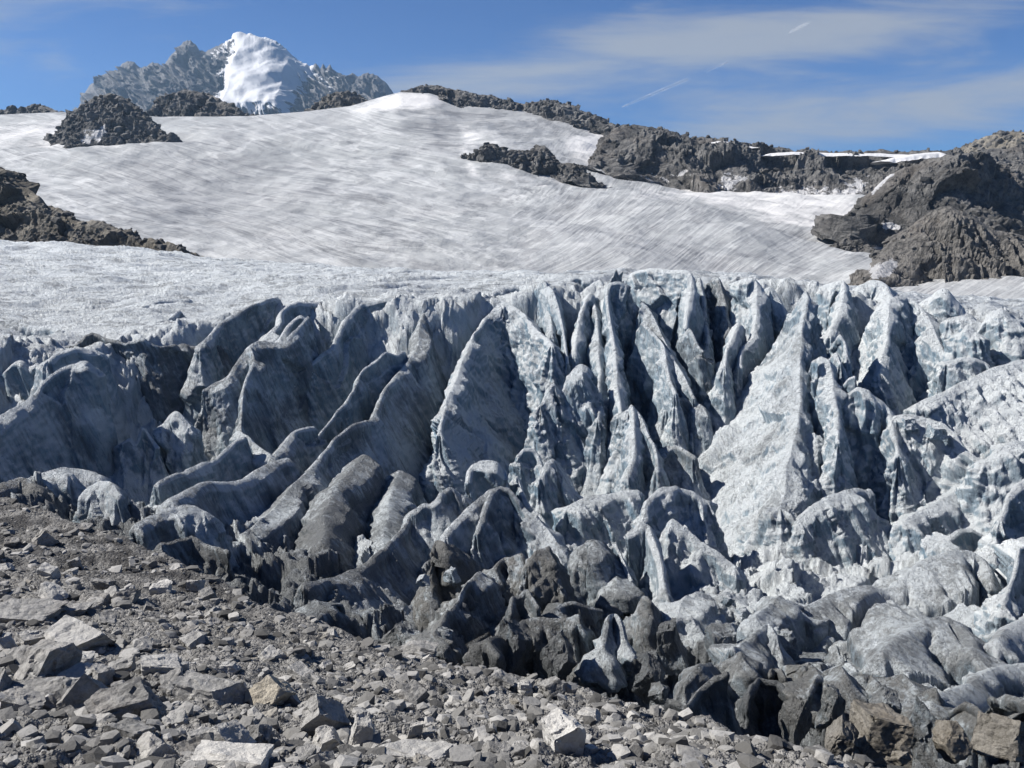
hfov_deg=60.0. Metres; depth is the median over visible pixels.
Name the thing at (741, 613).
ice block
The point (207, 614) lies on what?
stone
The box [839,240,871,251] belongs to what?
rock outcrop
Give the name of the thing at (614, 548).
serac
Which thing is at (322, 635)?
stone
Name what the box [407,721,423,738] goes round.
boulder
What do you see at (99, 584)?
stone
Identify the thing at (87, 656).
stone
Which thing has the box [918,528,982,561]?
serac
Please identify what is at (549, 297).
serac
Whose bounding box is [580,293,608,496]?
serac
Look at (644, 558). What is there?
serac
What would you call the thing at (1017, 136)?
rock ridge
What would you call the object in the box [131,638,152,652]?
stone
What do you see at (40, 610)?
boulder
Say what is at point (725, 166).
rock ridge
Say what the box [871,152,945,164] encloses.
snow patch
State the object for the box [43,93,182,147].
rock outcrop
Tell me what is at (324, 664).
stone
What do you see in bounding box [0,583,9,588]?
stone
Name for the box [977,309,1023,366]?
serac
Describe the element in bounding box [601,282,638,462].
serac
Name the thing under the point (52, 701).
boulder
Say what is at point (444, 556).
serac
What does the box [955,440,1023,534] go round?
serac
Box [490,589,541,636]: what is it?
serac
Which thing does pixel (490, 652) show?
serac
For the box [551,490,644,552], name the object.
serac
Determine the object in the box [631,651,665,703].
ice block
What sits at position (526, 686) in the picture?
boulder
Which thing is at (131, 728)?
stone
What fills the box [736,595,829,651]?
serac
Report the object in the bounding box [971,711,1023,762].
boulder
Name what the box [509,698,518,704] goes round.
stone
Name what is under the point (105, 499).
serac
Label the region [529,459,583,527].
serac
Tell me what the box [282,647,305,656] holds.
stone
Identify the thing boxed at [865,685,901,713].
ice block
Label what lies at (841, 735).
boulder
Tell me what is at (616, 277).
serac
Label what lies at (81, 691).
boulder
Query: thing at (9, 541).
stone
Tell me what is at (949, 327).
serac
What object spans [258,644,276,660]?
stone
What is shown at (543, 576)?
serac
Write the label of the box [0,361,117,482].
serac
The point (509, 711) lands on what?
stone
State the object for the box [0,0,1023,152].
sky
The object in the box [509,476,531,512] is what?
serac
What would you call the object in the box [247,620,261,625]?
stone
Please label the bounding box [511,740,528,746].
boulder
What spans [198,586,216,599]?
stone
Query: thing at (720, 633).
ice block
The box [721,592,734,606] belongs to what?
ice block
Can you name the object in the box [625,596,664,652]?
serac
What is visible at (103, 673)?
boulder
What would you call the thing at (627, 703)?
boulder
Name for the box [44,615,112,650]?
boulder
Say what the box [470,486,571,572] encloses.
serac
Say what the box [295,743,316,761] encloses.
stone
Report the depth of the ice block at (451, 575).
55.66 m
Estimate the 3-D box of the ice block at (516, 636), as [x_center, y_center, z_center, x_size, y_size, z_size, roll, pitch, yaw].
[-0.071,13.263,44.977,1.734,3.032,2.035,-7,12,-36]
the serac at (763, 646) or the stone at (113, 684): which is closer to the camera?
the stone at (113, 684)
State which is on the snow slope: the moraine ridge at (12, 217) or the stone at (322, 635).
the moraine ridge at (12, 217)
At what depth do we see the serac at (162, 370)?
91.78 m
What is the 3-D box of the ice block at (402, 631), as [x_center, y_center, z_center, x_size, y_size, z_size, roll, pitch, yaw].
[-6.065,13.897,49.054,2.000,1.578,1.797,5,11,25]
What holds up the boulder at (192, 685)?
on the moraine
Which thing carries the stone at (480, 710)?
on the moraine
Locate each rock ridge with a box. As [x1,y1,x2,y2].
[588,124,1023,194]
[961,131,1023,153]
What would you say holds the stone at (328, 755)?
on the moraine
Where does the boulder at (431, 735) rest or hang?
on the moraine
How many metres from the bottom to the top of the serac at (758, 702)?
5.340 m
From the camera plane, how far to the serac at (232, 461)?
72.32 m
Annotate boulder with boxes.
[0,598,67,623]
[0,635,17,648]
[0,668,12,690]
[0,686,45,711]
[9,676,77,694]
[12,639,82,679]
[15,630,43,645]
[32,529,59,545]
[43,691,62,709]
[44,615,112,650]
[56,601,93,619]
[56,673,107,708]
[84,662,92,668]
[84,676,166,719]
[91,663,114,685]
[108,654,136,672]
[135,731,178,758]
[140,653,182,675]
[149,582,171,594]
[172,670,247,704]
[190,740,273,767]
[202,719,255,742]
[218,661,241,675]
[245,674,295,705]
[247,724,273,743]
[300,694,349,736]
[312,725,340,751]
[342,661,355,670]
[348,711,374,746]
[374,739,390,747]
[379,739,452,760]
[398,640,437,656]
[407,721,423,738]
[422,730,437,739]
[481,740,511,758]
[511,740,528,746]
[518,681,532,695]
[535,741,554,755]
[537,676,565,697]
[541,708,585,755]
[576,707,600,720]
[624,702,637,705]
[672,735,688,740]
[825,715,858,756]
[849,699,913,767]
[890,751,912,765]
[932,720,972,763]
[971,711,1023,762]
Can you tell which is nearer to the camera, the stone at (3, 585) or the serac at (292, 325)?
the stone at (3, 585)
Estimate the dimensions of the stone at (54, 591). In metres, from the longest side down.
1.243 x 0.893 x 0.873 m
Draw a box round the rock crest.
[400,85,617,137]
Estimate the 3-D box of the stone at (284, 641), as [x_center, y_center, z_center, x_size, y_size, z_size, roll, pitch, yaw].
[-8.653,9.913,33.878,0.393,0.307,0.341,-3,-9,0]
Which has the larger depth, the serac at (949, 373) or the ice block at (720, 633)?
the serac at (949, 373)
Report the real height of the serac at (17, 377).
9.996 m
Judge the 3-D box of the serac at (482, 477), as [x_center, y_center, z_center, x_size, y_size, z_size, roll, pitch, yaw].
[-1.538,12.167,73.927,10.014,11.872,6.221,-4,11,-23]
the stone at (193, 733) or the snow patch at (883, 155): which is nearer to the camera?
the stone at (193, 733)
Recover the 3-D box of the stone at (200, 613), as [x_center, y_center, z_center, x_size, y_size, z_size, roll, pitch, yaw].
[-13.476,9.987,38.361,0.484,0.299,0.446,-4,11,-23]
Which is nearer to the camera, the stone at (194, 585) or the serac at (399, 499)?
the stone at (194, 585)
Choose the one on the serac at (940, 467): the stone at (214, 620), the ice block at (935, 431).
the ice block at (935, 431)
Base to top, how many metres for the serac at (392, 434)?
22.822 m
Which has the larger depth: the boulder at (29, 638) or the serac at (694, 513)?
the serac at (694, 513)
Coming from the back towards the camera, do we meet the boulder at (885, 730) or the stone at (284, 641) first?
the stone at (284, 641)
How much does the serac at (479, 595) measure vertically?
7.150 m
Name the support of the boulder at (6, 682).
on the moraine
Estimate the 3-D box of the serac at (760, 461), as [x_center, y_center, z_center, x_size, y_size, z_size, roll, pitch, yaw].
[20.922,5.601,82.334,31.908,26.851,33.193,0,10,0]
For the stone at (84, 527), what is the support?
on the moraine
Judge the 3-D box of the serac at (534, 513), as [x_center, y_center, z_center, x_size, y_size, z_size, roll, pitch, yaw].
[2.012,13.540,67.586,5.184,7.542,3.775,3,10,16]
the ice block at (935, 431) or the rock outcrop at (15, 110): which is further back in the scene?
the rock outcrop at (15, 110)
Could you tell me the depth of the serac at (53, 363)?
87.26 m
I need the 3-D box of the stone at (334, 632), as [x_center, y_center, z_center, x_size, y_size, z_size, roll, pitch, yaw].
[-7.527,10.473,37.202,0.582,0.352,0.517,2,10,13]
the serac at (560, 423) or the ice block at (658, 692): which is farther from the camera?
the serac at (560, 423)
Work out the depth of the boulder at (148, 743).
15.00 m
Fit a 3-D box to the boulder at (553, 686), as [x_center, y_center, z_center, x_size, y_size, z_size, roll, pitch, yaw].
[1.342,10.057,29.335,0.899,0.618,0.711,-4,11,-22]
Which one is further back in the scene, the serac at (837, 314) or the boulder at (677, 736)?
the serac at (837, 314)
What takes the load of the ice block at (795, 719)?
on the glacier
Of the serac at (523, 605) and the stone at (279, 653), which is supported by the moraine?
the stone at (279, 653)
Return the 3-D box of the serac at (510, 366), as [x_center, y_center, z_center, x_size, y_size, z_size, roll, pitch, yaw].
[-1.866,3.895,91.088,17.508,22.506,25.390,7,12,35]
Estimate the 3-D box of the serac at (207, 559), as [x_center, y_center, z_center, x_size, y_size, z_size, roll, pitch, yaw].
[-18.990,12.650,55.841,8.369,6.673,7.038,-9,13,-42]
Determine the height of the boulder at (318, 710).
1.076 m
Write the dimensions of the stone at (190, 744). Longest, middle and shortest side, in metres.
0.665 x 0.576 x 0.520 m
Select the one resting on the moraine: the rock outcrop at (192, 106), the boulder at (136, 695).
the boulder at (136, 695)
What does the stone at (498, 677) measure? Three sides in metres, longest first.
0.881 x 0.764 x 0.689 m
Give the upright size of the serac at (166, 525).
7.032 m
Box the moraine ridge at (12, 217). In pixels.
[0,168,204,256]
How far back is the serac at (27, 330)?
97.10 m
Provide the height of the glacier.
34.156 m
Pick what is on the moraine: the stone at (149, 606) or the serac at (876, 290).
the stone at (149, 606)
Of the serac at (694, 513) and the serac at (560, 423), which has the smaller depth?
the serac at (694, 513)
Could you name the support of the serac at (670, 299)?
on the glacier
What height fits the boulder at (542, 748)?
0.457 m
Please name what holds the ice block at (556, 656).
on the glacier
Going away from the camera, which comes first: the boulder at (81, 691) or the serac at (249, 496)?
the boulder at (81, 691)
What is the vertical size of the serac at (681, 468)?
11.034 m
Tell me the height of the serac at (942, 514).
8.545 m
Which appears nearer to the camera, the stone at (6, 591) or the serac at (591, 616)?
the stone at (6, 591)
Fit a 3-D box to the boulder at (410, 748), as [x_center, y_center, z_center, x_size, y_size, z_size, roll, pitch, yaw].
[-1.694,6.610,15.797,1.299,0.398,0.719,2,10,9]
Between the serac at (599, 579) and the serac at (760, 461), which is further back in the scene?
the serac at (760, 461)
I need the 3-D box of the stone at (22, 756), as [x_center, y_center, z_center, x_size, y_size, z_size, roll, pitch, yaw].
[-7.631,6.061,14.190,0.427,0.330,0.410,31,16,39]
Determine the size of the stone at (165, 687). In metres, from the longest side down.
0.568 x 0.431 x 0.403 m
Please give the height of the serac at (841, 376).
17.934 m
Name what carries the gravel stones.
on the moraine
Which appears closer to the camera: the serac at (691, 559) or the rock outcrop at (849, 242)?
the serac at (691, 559)
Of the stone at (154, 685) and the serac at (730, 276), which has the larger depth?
the serac at (730, 276)
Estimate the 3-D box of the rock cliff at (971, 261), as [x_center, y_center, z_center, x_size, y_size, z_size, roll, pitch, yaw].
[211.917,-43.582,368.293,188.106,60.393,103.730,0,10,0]
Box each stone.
[0,563,14,570]
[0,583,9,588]
[0,588,10,598]
[0,740,15,747]
[3,536,19,546]
[6,645,28,665]
[7,587,20,594]
[18,752,39,758]
[37,562,60,579]
[38,581,67,600]
[42,549,53,555]
[49,705,74,713]
[56,662,91,678]
[67,557,82,569]
[68,567,78,575]
[70,753,84,762]
[75,522,92,531]
[80,651,94,662]
[86,596,103,609]
[90,590,111,604]
[91,578,116,589]
[95,713,115,723]
[98,610,116,624]
[103,718,155,738]
[104,585,119,598]
[107,638,115,645]
[111,680,124,686]
[112,589,141,602]
[112,750,124,757]
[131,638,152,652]
[142,679,151,688]
[143,601,153,610]
[145,680,159,688]
[146,617,168,624]
[157,579,172,587]
[158,680,173,696]
[159,667,183,684]
[161,707,188,726]
[163,754,183,759]
[176,732,214,754]
[179,623,198,634]
[179,628,205,649]
[186,580,205,590]
[187,727,209,738]
[194,610,204,618]
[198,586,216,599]
[203,607,220,619]
[205,617,219,624]
[224,625,234,633]
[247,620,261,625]
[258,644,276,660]
[261,707,279,717]
[272,649,286,659]
[279,640,290,644]
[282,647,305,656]
[286,661,314,679]
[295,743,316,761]
[296,672,319,682]
[317,632,329,639]
[319,660,331,668]
[320,750,334,760]
[327,628,338,637]
[380,667,400,678]
[398,679,429,703]
[413,753,431,762]
[441,695,448,701]
[473,699,484,707]
[474,706,489,714]
[488,669,517,689]
[500,708,518,714]
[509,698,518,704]
[509,743,526,758]
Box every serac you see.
[0,321,64,336]
[0,360,38,402]
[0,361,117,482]
[0,477,53,502]
[27,467,111,506]
[30,347,130,443]
[67,332,233,423]
[72,481,131,524]
[109,427,169,505]
[129,505,239,570]
[141,298,193,307]
[149,436,252,506]
[151,536,266,587]
[153,411,207,474]
[155,458,300,534]
[156,310,183,322]
[179,297,282,425]
[194,316,318,461]
[229,431,277,470]
[232,348,280,453]
[248,293,447,544]
[258,301,322,341]
[272,426,327,474]
[275,315,318,398]
[293,509,424,627]
[294,454,385,570]
[295,599,362,638]
[306,295,414,433]
[311,351,407,445]
[367,470,426,555]
[405,571,507,665]
[410,540,481,630]
[411,487,473,560]
[419,302,565,503]
[439,486,514,555]
[462,614,596,682]
[464,460,510,500]
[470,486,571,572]
[482,553,525,605]
[490,285,529,296]
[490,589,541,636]
[508,448,543,501]
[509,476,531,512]
[514,546,575,613]
[524,364,609,494]
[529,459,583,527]
[531,511,547,525]
[534,280,558,346]
[536,286,570,380]
[541,601,603,638]
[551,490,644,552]
[563,276,596,288]
[567,540,644,620]
[568,293,600,370]
[574,613,636,695]
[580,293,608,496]
[589,280,603,312]
[595,405,645,494]
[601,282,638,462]
[609,544,633,582]
[610,270,622,281]
[614,410,669,499]
[622,486,731,561]
[624,268,705,352]
[625,302,697,454]
[625,323,689,451]
[625,521,674,608]
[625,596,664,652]
[650,398,713,458]
[658,445,710,500]
[658,591,758,648]
[659,519,747,596]
[668,671,742,734]
[673,651,766,704]
[676,329,715,405]
[693,275,715,366]
[698,291,826,564]
[703,323,746,433]
[705,277,732,363]
[706,623,794,679]
[714,278,774,398]
[719,273,735,279]
[731,677,786,735]
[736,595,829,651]
[764,287,787,340]
[767,668,786,682]
[782,662,824,734]
[786,488,890,571]
[803,550,1001,653]
[805,674,853,759]
[807,357,857,496]
[815,280,862,373]
[816,609,1006,691]
[820,665,868,720]
[826,334,852,377]
[828,353,847,385]
[842,376,856,440]
[842,387,916,524]
[851,280,902,300]
[852,296,917,414]
[854,674,881,693]
[872,414,983,508]
[873,674,955,767]
[887,485,961,560]
[900,299,943,400]
[903,359,1023,458]
[917,325,994,401]
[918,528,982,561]
[919,288,976,323]
[923,687,945,706]
[925,663,1023,758]
[930,357,990,396]
[939,315,981,342]
[947,701,990,767]
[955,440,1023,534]
[972,537,1023,635]
[974,479,1023,587]
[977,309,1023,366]
[982,613,1023,663]
[985,694,1023,767]
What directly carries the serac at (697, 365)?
on the glacier
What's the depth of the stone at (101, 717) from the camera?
17.96 m
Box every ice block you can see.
[381,620,421,643]
[415,574,429,586]
[437,626,453,640]
[443,566,460,583]
[453,600,475,620]
[498,618,532,674]
[539,628,576,681]
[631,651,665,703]
[648,681,669,704]
[655,617,689,675]
[703,623,736,665]
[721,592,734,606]
[734,607,748,620]
[774,626,799,660]
[778,695,811,745]
[815,683,846,729]
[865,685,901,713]
[902,416,918,430]
[908,696,937,767]
[925,422,947,439]
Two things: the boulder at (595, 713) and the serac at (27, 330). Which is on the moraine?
the boulder at (595, 713)
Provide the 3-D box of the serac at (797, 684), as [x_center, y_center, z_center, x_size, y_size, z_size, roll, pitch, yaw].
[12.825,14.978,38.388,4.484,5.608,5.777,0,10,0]
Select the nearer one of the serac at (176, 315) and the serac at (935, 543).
the serac at (935, 543)
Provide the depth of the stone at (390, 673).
28.55 m
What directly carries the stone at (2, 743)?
on the moraine
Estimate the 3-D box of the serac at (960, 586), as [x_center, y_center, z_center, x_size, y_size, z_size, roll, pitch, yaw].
[24.299,15.061,53.016,17.305,7.292,8.746,-6,11,-30]
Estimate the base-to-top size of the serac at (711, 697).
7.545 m
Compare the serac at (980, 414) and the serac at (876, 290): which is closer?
the serac at (980, 414)
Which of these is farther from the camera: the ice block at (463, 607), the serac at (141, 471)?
the serac at (141, 471)
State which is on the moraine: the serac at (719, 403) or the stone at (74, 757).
the stone at (74, 757)
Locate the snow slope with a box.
[0,92,1023,298]
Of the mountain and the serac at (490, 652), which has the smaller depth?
the serac at (490, 652)
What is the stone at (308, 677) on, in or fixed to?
on the moraine
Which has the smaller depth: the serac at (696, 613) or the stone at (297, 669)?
the stone at (297, 669)
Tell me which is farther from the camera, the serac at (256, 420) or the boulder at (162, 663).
the serac at (256, 420)
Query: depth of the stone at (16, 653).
26.63 m
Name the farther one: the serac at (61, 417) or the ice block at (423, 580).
the serac at (61, 417)
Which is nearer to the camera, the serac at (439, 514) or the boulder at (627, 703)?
the boulder at (627, 703)
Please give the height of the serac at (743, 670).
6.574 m
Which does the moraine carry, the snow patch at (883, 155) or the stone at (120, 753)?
the stone at (120, 753)
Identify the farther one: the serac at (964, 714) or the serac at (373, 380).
the serac at (373, 380)
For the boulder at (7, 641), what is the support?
on the moraine
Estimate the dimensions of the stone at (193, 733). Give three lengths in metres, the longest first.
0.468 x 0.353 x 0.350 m
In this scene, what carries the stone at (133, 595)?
on the moraine
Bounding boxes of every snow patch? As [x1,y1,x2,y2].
[761,152,904,157]
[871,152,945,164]
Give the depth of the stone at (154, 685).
24.12 m
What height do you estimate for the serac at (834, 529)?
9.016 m
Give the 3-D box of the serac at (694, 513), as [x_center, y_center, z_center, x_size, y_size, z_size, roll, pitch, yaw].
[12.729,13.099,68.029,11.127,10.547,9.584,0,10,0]
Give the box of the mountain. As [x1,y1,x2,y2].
[73,32,393,114]
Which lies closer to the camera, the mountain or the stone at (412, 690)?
the stone at (412, 690)
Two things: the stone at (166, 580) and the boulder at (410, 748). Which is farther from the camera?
the stone at (166, 580)
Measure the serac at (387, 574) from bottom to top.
7.165 m
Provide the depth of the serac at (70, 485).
66.77 m
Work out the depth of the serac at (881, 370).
93.66 m
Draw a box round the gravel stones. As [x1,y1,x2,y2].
[0,497,904,767]
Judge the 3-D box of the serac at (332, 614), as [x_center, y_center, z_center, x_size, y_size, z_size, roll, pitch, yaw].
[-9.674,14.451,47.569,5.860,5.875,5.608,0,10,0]
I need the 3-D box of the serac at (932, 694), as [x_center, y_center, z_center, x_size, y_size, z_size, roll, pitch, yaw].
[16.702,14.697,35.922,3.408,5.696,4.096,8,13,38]
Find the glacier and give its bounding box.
[0,240,1023,767]
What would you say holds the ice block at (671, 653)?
on the glacier
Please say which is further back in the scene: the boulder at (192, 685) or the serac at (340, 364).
the serac at (340, 364)
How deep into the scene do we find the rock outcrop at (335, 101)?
1183.48 m
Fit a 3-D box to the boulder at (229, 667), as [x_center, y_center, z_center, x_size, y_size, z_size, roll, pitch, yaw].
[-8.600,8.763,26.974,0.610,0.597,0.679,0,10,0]
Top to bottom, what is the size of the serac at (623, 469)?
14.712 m
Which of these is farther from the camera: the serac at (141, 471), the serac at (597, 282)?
the serac at (597, 282)
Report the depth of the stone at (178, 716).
18.28 m
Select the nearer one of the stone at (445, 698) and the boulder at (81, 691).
the boulder at (81, 691)
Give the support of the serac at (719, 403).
on the glacier
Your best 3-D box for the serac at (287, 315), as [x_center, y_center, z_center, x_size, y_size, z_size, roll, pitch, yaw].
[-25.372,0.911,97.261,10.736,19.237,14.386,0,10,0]
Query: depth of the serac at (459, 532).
63.31 m
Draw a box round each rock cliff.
[811,151,1023,249]
[847,206,1023,286]
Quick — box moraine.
[0,497,879,767]
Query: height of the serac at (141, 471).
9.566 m
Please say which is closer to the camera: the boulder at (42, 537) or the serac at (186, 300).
the boulder at (42, 537)
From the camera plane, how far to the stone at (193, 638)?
32.31 m
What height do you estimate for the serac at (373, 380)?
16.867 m
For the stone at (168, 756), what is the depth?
14.77 m
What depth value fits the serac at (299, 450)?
79.95 m
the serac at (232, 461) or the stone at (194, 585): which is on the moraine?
the stone at (194, 585)
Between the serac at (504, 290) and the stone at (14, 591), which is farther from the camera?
the serac at (504, 290)
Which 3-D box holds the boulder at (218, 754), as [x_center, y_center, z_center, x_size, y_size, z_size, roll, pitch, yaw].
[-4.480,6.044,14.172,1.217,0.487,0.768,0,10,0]
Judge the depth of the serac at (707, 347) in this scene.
97.73 m
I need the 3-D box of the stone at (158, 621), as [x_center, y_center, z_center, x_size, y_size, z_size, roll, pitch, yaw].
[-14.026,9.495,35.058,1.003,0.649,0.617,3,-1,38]
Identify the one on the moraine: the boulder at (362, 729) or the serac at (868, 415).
the boulder at (362, 729)
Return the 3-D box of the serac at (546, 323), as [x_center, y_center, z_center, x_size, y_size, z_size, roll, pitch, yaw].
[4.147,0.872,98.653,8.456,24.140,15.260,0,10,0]
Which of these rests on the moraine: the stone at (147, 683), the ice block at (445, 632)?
the stone at (147, 683)
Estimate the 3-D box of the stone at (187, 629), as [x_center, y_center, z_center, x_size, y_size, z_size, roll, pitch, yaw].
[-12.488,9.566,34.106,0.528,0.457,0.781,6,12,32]
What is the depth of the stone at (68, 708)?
19.02 m
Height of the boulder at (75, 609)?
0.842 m
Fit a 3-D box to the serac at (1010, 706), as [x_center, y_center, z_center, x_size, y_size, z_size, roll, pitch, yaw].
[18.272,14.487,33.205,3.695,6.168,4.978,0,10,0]
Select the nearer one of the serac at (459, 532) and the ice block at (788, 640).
the ice block at (788, 640)
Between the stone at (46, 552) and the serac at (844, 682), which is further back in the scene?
the stone at (46, 552)
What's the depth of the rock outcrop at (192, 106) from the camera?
1173.79 m
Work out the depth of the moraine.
30.61 m
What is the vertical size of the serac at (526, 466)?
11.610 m
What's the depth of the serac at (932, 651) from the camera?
42.57 m
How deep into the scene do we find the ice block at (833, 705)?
34.47 m
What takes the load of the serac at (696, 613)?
on the glacier
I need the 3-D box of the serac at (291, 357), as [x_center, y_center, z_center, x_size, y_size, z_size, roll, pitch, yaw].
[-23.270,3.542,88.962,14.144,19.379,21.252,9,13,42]
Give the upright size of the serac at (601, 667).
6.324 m
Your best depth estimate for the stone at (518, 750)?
15.71 m
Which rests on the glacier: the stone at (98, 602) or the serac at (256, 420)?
the serac at (256, 420)
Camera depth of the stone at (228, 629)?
34.96 m
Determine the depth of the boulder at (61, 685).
22.30 m
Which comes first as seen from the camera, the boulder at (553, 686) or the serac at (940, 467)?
the boulder at (553, 686)
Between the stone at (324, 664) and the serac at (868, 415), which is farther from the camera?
the serac at (868, 415)
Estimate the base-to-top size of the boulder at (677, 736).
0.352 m
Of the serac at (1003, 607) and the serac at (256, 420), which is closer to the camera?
the serac at (1003, 607)
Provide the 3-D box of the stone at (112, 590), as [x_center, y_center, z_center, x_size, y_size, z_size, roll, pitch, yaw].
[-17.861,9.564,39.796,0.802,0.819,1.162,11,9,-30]
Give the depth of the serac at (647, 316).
92.79 m
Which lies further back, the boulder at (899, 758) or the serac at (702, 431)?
the serac at (702, 431)
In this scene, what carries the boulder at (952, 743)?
on the moraine
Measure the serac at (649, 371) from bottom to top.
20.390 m
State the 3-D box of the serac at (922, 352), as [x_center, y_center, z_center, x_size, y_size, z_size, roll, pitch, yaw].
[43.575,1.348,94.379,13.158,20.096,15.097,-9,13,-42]
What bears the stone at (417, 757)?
on the moraine
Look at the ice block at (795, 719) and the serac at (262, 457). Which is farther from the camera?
the serac at (262, 457)
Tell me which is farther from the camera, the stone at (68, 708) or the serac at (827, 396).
the serac at (827, 396)
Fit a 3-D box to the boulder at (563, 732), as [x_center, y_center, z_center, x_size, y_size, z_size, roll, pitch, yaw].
[0.934,6.615,16.328,0.666,1.120,0.686,-5,11,-28]
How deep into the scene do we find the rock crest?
1081.48 m
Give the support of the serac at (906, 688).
on the glacier
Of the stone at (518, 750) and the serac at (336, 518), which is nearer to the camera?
the stone at (518, 750)
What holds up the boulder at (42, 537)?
on the moraine
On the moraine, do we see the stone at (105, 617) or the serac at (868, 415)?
the stone at (105, 617)
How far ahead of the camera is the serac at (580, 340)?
96.44 m
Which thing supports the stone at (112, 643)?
on the moraine
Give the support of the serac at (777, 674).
on the glacier
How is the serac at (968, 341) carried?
on the glacier
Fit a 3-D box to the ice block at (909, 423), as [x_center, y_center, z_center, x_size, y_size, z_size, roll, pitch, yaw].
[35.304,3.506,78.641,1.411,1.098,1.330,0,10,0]
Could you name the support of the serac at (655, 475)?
on the glacier
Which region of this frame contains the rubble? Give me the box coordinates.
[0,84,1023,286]
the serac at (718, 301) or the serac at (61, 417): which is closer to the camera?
the serac at (61, 417)
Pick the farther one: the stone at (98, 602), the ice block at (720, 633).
the ice block at (720, 633)
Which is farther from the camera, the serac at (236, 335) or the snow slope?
the snow slope
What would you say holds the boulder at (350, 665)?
on the moraine
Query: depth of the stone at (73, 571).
44.25 m
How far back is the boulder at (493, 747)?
15.73 m
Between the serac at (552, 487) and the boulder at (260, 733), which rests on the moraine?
the boulder at (260, 733)
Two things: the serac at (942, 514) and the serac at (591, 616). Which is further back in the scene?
the serac at (942, 514)
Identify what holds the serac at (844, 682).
on the glacier
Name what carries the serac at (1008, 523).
on the glacier
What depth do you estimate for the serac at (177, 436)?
81.28 m
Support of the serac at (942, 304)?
on the glacier
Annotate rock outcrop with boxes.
[0,105,57,114]
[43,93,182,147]
[145,90,244,116]
[310,92,367,110]
[464,143,610,188]
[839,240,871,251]
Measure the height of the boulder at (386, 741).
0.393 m
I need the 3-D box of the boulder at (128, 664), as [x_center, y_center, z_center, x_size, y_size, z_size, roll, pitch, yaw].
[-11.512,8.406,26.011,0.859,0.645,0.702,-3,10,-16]
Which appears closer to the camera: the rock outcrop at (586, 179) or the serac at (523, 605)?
the serac at (523, 605)
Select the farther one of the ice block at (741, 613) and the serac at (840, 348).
the serac at (840, 348)
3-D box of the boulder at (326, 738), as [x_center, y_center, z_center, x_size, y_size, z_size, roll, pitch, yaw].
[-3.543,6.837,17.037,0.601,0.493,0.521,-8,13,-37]
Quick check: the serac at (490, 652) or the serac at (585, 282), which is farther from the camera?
the serac at (585, 282)
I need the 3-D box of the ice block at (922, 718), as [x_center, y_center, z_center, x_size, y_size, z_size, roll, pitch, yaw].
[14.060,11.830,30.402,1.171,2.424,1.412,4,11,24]
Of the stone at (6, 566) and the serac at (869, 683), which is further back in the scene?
the stone at (6, 566)
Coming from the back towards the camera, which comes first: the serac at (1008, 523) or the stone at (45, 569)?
the serac at (1008, 523)
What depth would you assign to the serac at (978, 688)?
37.70 m
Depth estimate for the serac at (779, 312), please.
98.37 m
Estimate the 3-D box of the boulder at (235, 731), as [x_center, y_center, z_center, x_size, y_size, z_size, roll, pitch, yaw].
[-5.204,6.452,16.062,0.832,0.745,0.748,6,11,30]
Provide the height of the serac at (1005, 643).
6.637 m
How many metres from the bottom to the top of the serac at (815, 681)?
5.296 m
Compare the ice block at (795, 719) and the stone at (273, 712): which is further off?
the ice block at (795, 719)
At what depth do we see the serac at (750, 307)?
96.17 m
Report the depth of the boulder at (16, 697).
19.37 m
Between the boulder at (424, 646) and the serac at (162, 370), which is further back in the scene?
the serac at (162, 370)
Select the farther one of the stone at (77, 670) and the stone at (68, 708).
the stone at (77, 670)
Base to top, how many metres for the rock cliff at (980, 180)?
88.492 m
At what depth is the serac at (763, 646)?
42.79 m
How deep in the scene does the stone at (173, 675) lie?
24.41 m
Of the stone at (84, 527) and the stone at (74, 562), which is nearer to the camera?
the stone at (74, 562)
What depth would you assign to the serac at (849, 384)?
81.71 m
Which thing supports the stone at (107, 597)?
on the moraine
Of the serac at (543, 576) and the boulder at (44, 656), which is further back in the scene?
the serac at (543, 576)
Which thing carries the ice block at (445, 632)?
on the serac at (479, 595)
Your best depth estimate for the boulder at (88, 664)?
24.74 m
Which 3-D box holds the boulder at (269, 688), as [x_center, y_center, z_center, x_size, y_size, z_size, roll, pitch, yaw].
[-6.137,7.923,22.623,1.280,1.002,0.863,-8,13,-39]
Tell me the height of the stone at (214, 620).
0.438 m
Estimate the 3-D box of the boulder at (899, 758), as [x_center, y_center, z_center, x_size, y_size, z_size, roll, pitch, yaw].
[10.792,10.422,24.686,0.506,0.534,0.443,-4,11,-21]
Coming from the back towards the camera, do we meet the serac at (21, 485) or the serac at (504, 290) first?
the serac at (504, 290)
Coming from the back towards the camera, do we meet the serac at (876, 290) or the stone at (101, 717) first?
the serac at (876, 290)
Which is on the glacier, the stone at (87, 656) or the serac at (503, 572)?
the serac at (503, 572)
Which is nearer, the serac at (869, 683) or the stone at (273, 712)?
the stone at (273, 712)
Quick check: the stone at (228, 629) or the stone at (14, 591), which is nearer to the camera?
the stone at (228, 629)
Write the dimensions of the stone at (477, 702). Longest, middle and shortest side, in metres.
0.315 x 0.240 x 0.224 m

